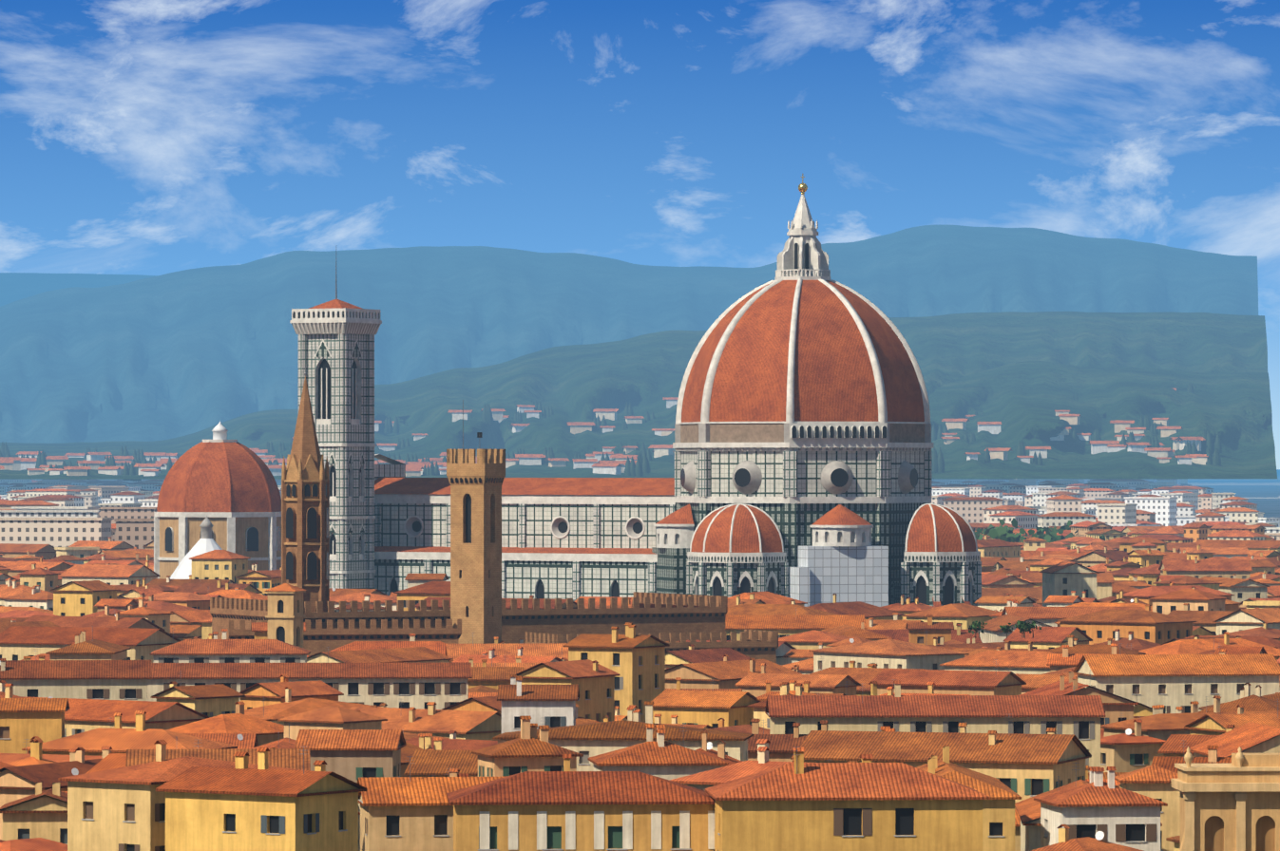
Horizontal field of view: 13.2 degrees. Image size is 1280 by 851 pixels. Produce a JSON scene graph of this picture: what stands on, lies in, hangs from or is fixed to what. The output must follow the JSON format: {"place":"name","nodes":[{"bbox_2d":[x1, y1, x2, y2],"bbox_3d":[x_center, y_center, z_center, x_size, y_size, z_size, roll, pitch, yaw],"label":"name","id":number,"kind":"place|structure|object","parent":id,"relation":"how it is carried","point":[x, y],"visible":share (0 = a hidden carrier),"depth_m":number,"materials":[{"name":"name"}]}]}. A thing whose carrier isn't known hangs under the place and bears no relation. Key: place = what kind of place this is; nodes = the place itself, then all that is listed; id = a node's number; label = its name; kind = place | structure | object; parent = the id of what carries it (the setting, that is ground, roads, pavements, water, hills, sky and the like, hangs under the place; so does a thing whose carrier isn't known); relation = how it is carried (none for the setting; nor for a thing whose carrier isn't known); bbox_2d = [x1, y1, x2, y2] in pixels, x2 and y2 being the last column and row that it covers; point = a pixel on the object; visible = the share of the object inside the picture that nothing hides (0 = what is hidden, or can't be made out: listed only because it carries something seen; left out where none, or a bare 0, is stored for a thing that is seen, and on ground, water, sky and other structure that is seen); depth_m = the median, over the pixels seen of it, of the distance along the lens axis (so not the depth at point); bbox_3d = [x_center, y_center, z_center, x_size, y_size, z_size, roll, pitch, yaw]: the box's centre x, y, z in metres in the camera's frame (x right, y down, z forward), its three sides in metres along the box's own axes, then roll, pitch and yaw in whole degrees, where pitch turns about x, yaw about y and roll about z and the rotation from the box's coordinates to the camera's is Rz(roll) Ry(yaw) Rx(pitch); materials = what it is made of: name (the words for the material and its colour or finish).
{"place":"outdoors","nodes":[
{"label":"outdoors","id":0,"kind":"place"},
{"bbox_2d":[0,272,157,306],"bbox_3d":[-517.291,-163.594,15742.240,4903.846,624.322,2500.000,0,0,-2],"label":"mountain","id":1,"kind":"structure","parent":0,"point":[15,286],"depth_m":16761.06,"materials":[{"name":"blue"}]},
{"bbox_2d":[170,515,222,579],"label":"conical roof","id":2,"kind":"structure","parent":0,"point":[206,543],"depth_m":1527.74,"materials":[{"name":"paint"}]},
{"bbox_2d":[265,583,305,649],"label":"bell tower","id":3,"kind":"structure","parent":0,"point":[285,616],"depth_m":925.60,"materials":[{"name":"paint"}]},
{"bbox_2d":[446,400,505,644],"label":"tower","id":4,"kind":"structure","parent":0,"point":[476,548],"depth_m":996.00,"materials":[{"name":"beige stone"}]},
{"bbox_2d":[0,628,1167,850],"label":"city buildings","id":5,"kind":"structure","parent":0,"point":[631,799],"depth_m":498.33,"materials":[{"name":"paint"}]},
{"bbox_2d":[0,225,1258,443],"bbox_3d":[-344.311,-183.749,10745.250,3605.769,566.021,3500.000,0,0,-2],"label":"mountain","id":6,"kind":"structure","parent":0,"point":[173,354],"depth_m":11502.22,"materials":[{"name":"blue"}]},
{"bbox_2d":[0,311,1267,465],"bbox_3d":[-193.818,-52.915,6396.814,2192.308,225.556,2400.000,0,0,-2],"label":"hill","id":7,"kind":"structure","parent":0,"point":[569,402],"depth_m":6841.49,"materials":[{"name":"plant"}]},
{"bbox_2d":[0,361,1277,480],"bbox_3d":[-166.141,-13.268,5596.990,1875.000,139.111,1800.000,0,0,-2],"label":"hill","id":8,"kind":"structure","parent":0,"point":[1034,421],"depth_m":5337.35,"materials":[{"name":"plant"}]},
{"bbox_2d":[0,520,1279,587],"bbox_3d":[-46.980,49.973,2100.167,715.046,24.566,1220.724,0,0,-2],"label":"city roofs","id":9,"kind":"structure","parent":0,"point":[1150,555],"depth_m":1844.44,"materials":[{"name":"orange tile"}]},
{"bbox_2d":[0,0,1279,469],"label":"sky","id":10,"kind":"structure","parent":0,"point":[138,137],"materials":[{"name":"blue"}]},
{"bbox_2d":[1187,469,1279,527],"bbox_3d":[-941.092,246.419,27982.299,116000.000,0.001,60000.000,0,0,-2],"label":"ground","id":11,"kind":"structure","parent":0,"point":[1263,495],"depth_m":10634.93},
{"bbox_2d":[153,420,281,578],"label":"domed chapel","id":12,"kind":"structure","parent":11,"relation":"on","point":[229,489],"depth_m":1564.18,"materials":[{"name":"tile"}]},
{"bbox_2d":[281,364,329,612],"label":"church spire","id":13,"kind":"structure","parent":11,"relation":"on","point":[305,519],"depth_m":1006.66,"materials":[{"name":"brown stone"}]},
{"bbox_2d":[289,262,382,589],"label":"bell tower","id":14,"kind":"structure","parent":11,"relation":"on","point":[336,347],"depth_m":1328.40,"materials":[{"name":"stone"}]},
{"bbox_2d":[210,592,778,664],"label":"crenellated wall","id":15,"kind":"structure","parent":11,"relation":"on","point":[673,620],"depth_m":1017.18,"materials":[{"name":"brown stone"}]},
{"bbox_2d":[150,517,1105,638],"bbox_3d":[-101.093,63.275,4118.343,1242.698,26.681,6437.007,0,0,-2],"label":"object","id":16,"kind":"object","parent":11,"relation":"on","point":[1005,534],"visible":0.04,"depth_m":2177.41,"materials":[{"name":"green plant"}]},
{"bbox_2d":[0,478,1279,549],"bbox_3d":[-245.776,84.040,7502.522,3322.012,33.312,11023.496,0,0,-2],"label":"city blocks","id":17,"kind":"structure","parent":11,"relation":"on","point":[60,513],"depth_m":3039.04,"materials":[{"name":"white"}]},
{"bbox_2d":[0,643,1279,850],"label":"city","id":18,"kind":"object","parent":11,"relation":"on","point":[70,780],"visible":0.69,"depth_m":589.61,"materials":[{"name":"tile"}]},
{"bbox_2d":[0,550,1279,723],"bbox_3d":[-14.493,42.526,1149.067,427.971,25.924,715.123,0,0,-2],"label":"city buildings","id":19,"kind":"structure","parent":11,"relation":"on","point":[1075,612],"depth_m":1078.25,"materials":[{"name":"tile"}]},
{"bbox_2d":[374,173,981,607],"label":"cathedral","id":20,"kind":"structure","parent":11,"relation":"on","point":[802,444],"depth_m":1282.36,"materials":[{"name":"stone"}]},
{"bbox_2d":[1171,746,1279,850],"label":"building facade","id":21,"kind":"object","parent":11,"relation":"on","point":[1234,806],"visible":1,"depth_m":467.92,"materials":[{"name":"sandstone"}]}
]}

